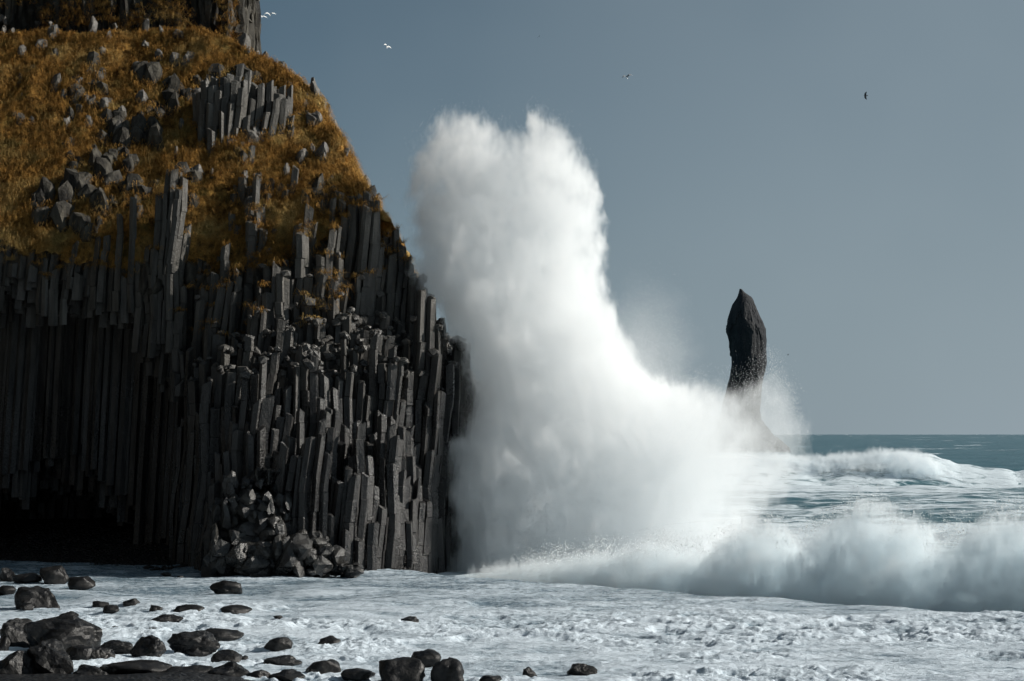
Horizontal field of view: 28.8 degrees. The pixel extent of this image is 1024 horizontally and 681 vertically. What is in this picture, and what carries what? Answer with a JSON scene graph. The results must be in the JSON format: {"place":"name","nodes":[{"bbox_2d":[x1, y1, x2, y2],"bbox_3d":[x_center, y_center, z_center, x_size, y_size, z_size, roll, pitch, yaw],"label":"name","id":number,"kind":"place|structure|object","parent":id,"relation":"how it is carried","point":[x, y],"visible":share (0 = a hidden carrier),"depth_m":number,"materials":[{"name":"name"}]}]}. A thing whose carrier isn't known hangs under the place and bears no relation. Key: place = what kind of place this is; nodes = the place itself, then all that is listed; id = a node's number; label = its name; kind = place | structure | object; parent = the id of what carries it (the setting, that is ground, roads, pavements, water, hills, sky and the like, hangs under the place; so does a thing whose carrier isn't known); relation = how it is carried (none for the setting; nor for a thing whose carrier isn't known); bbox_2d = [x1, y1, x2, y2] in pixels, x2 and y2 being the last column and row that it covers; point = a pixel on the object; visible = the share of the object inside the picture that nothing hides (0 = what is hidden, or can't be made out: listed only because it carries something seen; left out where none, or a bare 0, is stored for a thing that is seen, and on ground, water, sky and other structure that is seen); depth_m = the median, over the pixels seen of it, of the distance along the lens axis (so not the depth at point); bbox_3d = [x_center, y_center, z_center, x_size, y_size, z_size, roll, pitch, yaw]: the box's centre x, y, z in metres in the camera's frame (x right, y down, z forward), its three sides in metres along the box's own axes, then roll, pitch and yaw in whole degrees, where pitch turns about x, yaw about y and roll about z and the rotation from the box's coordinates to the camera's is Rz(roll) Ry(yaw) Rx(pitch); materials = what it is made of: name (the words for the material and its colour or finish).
{"place":"outdoors","nodes":[
{"label":"outdoors","id":0,"kind":"place"},
{"bbox_2d":[0,517,420,680],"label":"beach","id":1,"kind":"structure","parent":0,"point":[179,676],"depth_m":99.13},
{"bbox_2d":[0,635,10,650],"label":"boulder","id":2,"kind":"object","parent":1,"relation":"on","point":[5,642],"visible":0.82,"depth_m":56.76,"materials":[{"name":"grey stone"}]},
{"bbox_2d":[0,568,14,581],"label":"boulder","id":3,"kind":"object","parent":1,"relation":"on","point":[6,574],"visible":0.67,"depth_m":84.32,"materials":[{"name":"grey stone"}]},
{"bbox_2d":[0,585,15,594],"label":"boulder","id":4,"kind":"object","parent":1,"relation":"on","point":[6,590],"visible":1,"depth_m":77.43,"materials":[{"name":"grey stone"}]},
{"bbox_2d":[0,650,32,673],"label":"boulder","id":5,"kind":"object","parent":1,"relation":"on","point":[18,662],"visible":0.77,"depth_m":50.13,"materials":[{"name":"grey stone"}]},
{"bbox_2d":[12,573,41,583],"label":"boulder","id":6,"kind":"object","parent":1,"relation":"on","point":[25,578],"visible":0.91,"depth_m":83.23,"materials":[{"name":"black stone"}]},
{"bbox_2d":[20,603,34,610],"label":"boulder","id":7,"kind":"object","parent":1,"relation":"on","point":[27,606],"visible":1,"depth_m":70.36,"materials":[{"name":"grey stone"}]},
{"bbox_2d":[14,586,59,609],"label":"boulder","id":8,"kind":"object","parent":1,"relation":"on","point":[38,597],"visible":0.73,"depth_m":71.54,"materials":[{"name":"grey stone"}]},
{"bbox_2d":[27,639,73,673],"bbox_3d":[-11.768,8.338,50.569,1.074,1.473,1.437,2,-3,-35],"label":"boulder","id":9,"kind":"object","parent":1,"relation":"on","point":[50,656],"visible":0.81,"depth_m":50.22,"materials":[{"name":"grey stone"}]},
{"bbox_2d":[39,565,68,583],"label":"boulder","id":10,"kind":"object","parent":1,"relation":"on","point":[54,575],"visible":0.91,"depth_m":82.99,"materials":[{"name":"grey stone"}]},
{"bbox_2d":[23,614,102,650],"bbox_3d":[-12.948,8.582,57.477,2.176,1.357,1.814,1,-3,-21],"label":"boulder","id":11,"kind":"object","parent":1,"relation":"on","point":[67,630],"visible":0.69,"depth_m":57.04,"materials":[{"name":"grey stone"}]},
{"bbox_2d":[66,645,94,659],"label":"boulder","id":12,"kind":"object","parent":1,"relation":"on","point":[80,652],"visible":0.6,"depth_m":53.57,"materials":[{"name":"grey stone"}]},
{"bbox_2d":[68,576,95,589],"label":"boulder","id":13,"kind":"object","parent":1,"relation":"on","point":[82,583],"visible":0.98,"depth_m":80.27,"materials":[{"name":"grey stone"}]},
{"bbox_2d":[73,664,108,674],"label":"boulder","id":14,"kind":"object","parent":1,"relation":"on","point":[84,669],"visible":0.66,"depth_m":49.84,"materials":[{"name":"grey stone"}]},
{"bbox_2d":[88,647,115,659],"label":"boulder","id":15,"kind":"object","parent":1,"relation":"on","point":[102,652],"visible":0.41,"depth_m":53.99,"materials":[{"name":"grey stone"}]},
{"bbox_2d":[103,605,118,613],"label":"boulder","id":16,"kind":"object","parent":1,"relation":"on","point":[109,609],"visible":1,"depth_m":69.40,"materials":[{"name":"grey stone"}]},
{"bbox_2d":[100,640,133,653],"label":"boulder","id":17,"kind":"object","parent":1,"relation":"on","point":[119,647],"visible":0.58,"depth_m":56.22,"materials":[{"name":"grey stone"}]},
{"bbox_2d":[123,598,139,605],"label":"boulder","id":18,"kind":"object","parent":1,"relation":"on","point":[133,602],"visible":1,"depth_m":72.28,"materials":[{"name":"grey stone"}]},
{"bbox_2d":[99,660,171,673],"bbox_3d":[-9.596,8.505,51.069,1.701,0.612,2.202,2,-3,-33],"label":"boulder","id":19,"kind":"object","parent":1,"relation":"on","point":[137,666],"visible":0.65,"depth_m":50.38,"materials":[{"name":"black stone"}]},
{"bbox_2d":[129,635,166,656],"bbox_3d":[-10.111,8.614,55.384,0.889,0.813,0.896,2,-3,-38],"label":"boulder","id":20,"kind":"object","parent":1,"relation":"on","point":[151,645],"visible":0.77,"depth_m":55.28,"materials":[{"name":"grey stone"}]},
{"bbox_2d":[149,605,162,611],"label":"boulder","id":21,"kind":"object","parent":1,"relation":"on","point":[154,608],"visible":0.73,"depth_m":69.40,"materials":[{"name":"grey stone"}]},
{"bbox_2d":[164,665,212,672],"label":"boulder","id":22,"kind":"object","parent":1,"relation":"on","point":[197,668],"visible":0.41,"depth_m":50.40,"materials":[{"name":"grey stone"}]},
{"bbox_2d":[173,604,204,611],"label":"boulder","id":23,"kind":"object","parent":1,"relation":"on","point":[181,608],"visible":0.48,"depth_m":68.57,"materials":[{"name":"grey stone"}]},
{"bbox_2d":[167,630,220,656],"bbox_3d":[-9.009,8.660,56.586,1.530,0.859,1.275,0,-3,0],"label":"boulder","id":24,"kind":"object","parent":1,"relation":"on","point":[200,643],"visible":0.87,"depth_m":56.10,"materials":[{"name":"grey stone"}]},
{"bbox_2d":[0,521,423,571],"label":"pebbles","id":25,"kind":"object","parent":1,"relation":"on","point":[111,524],"visible":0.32,"depth_m":101.17,"materials":[{"name":"black stone"}]},
{"bbox_2d":[205,628,244,640],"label":"boulder","id":26,"kind":"object","parent":1,"relation":"on","point":[220,634],"visible":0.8,"depth_m":60.00,"materials":[{"name":"grey stone"}]},
{"bbox_2d":[210,580,242,593],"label":"boulder","id":27,"kind":"object","parent":1,"relation":"on","point":[226,587],"visible":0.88,"depth_m":77.84,"materials":[{"name":"grey stone"}]},
{"bbox_2d":[211,649,241,662],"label":"boulder","id":28,"kind":"object","parent":1,"relation":"on","point":[226,655],"visible":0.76,"depth_m":53.63,"materials":[{"name":"grey stone"}]},
{"bbox_2d":[208,661,250,676],"bbox_3d":[-7.150,8.463,50.364,0.995,0.669,0.999,2,-3,-37],"label":"boulder","id":29,"kind":"object","parent":1,"relation":"on","point":[232,668],"visible":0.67,"depth_m":50.22,"materials":[{"name":"grey stone"}]},
{"bbox_2d":[220,605,251,613],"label":"boulder","id":30,"kind":"object","parent":1,"relation":"on","point":[237,609],"visible":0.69,"depth_m":68.51,"materials":[{"name":"grey stone"}]},
{"bbox_2d":[264,637,292,651],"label":"boulder","id":31,"kind":"object","parent":1,"relation":"on","point":[279,644],"visible":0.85,"depth_m":56.90,"materials":[{"name":"grey stone"}]},
{"bbox_2d":[263,655,301,665],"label":"boulder","id":32,"kind":"object","parent":1,"relation":"on","point":[287,660],"visible":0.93,"depth_m":53.40,"materials":[{"name":"grey stone"}]},
{"bbox_2d":[269,669,304,680],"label":"boulder","id":33,"kind":"object","parent":1,"relation":"on","point":[287,674],"visible":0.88,"depth_m":50.03,"materials":[{"name":"grey stone"}]},
{"bbox_2d":[305,659,340,673],"bbox_3d":[-4.888,8.523,51.357,0.970,0.589,0.808,0,-3,0],"label":"boulder","id":34,"kind":"object","parent":1,"relation":"on","point":[327,666],"visible":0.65,"depth_m":51.12,"materials":[{"name":"grey stone"}]},
{"bbox_2d":[318,635,340,643],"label":"boulder","id":35,"kind":"object","parent":1,"relation":"on","point":[330,639],"visible":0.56,"depth_m":58.01,"materials":[{"name":"grey stone"}]},
{"bbox_2d":[341,668,375,680],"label":"boulder","id":36,"kind":"object","parent":1,"relation":"on","point":[356,674],"visible":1,"depth_m":50.04,"materials":[{"name":"grey stone"}]},
{"bbox_2d":[379,657,425,680],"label":"boulder","id":37,"kind":"object","parent":1,"relation":"on","point":[404,669],"visible":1,"depth_m":49.72,"materials":[{"name":"grey stone"}]},
{"bbox_2d":[401,616,418,621],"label":"boulder","id":38,"kind":"object","parent":1,"relation":"on","point":[412,618],"visible":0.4,"depth_m":64.80,"materials":[{"name":"grey stone"}]},
{"bbox_2d":[411,649,440,666],"bbox_3d":[-2.318,8.594,53.623,0.837,0.554,0.698,0,-3,0],"label":"boulder","id":39,"kind":"object","parent":1,"relation":"on","point":[429,657],"visible":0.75,"depth_m":53.39,"materials":[{"name":"grey stone"}]},
{"bbox_2d":[0,560,1023,680],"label":"foam wash","id":40,"kind":"object","parent":1,"relation":"on","point":[504,629],"visible":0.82,"depth_m":62.93},
{"bbox_2d":[0,618,32,647],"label":"boulder","id":41,"kind":"object","parent":40,"relation":"on","point":[12,630],"visible":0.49,"depth_m":58.10,"materials":[{"name":"grey stone"}]},
{"bbox_2d":[59,611,78,616],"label":"boulder","id":42,"kind":"object","parent":40,"relation":"on","point":[73,613],"visible":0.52,"depth_m":67.61,"materials":[{"name":"grey stone"}]},
{"bbox_2d":[92,601,108,606],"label":"boulder","id":43,"kind":"object","parent":40,"relation":"on","point":[98,604],"visible":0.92,"depth_m":71.95,"materials":[{"name":"grey stone"}]},
{"bbox_2d":[160,572,171,576],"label":"boulder","id":44,"kind":"object","parent":40,"relation":"on","point":[166,574],"visible":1,"depth_m":87.35,"materials":[{"name":"black stone"}]},
{"bbox_2d":[152,614,183,621],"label":"boulder","id":45,"kind":"object","parent":40,"relation":"on","point":[168,617],"visible":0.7,"depth_m":65.46,"materials":[{"name":"grey stone"}]},
{"bbox_2d":[246,670,270,677],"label":"boulder","id":46,"kind":"object","parent":40,"relation":"on","point":[258,674],"visible":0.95,"depth_m":50.08,"materials":[{"name":"grey stone"}]},
{"bbox_2d":[430,657,463,680],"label":"boulder","id":47,"kind":"object","parent":40,"relation":"on","point":[450,669],"visible":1,"depth_m":49.68,"materials":[{"name":"grey stone"}]},
{"bbox_2d":[479,675,501,680],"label":"boulder","id":48,"kind":"object","parent":40,"relation":"on","point":[491,678],"visible":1,"depth_m":49.75,"materials":[{"name":"black stone"}]},
{"bbox_2d":[522,667,536,676],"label":"boulder","id":49,"kind":"object","parent":1,"relation":"on","point":[528,671],"visible":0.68,"depth_m":50.90,"materials":[{"name":"grey stone"}]},
{"bbox_2d":[567,663,597,675],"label":"boulder","id":50,"kind":"object","parent":1,"relation":"on","point":[579,669],"visible":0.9,"depth_m":51.46,"materials":[{"name":"grey stone"}]},
{"bbox_2d":[0,0,498,577],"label":"cliff","id":51,"kind":"structure","parent":0,"point":[228,346],"depth_m":99.52,"materials":[{"name":"grey stone"}]},
{"bbox_2d":[260,0,1023,434],"label":"sky","id":52,"kind":"structure","parent":0,"point":[876,243],"materials":[{"name":"blue"}]},
{"bbox_2d":[438,434,1023,607],"bbox_3d":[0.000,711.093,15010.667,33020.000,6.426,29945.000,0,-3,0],"label":"sea","id":53,"kind":"structure","parent":0,"point":[598,489],"depth_m":175.34,"materials":[{"name":"liquid"}]},
{"bbox_2d":[390,99,807,473],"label":"wave burst","id":54,"kind":"object","parent":53,"relation":"on","point":[659,368],"visible":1,"depth_m":99.97,"materials":[{"name":"liquid"}]},
{"bbox_2d":[701,289,789,452],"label":"sea stack","id":55,"kind":"object","parent":53,"relation":"in","point":[746,331],"visible":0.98,"depth_m":455.49,"materials":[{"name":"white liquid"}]},
{"bbox_2d":[514,480,1023,611],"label":"breaking wave","id":56,"kind":"object","parent":53,"relation":"on","point":[878,597],"visible":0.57,"depth_m":79.28,"materials":[{"name":"liquid"}]}
]}

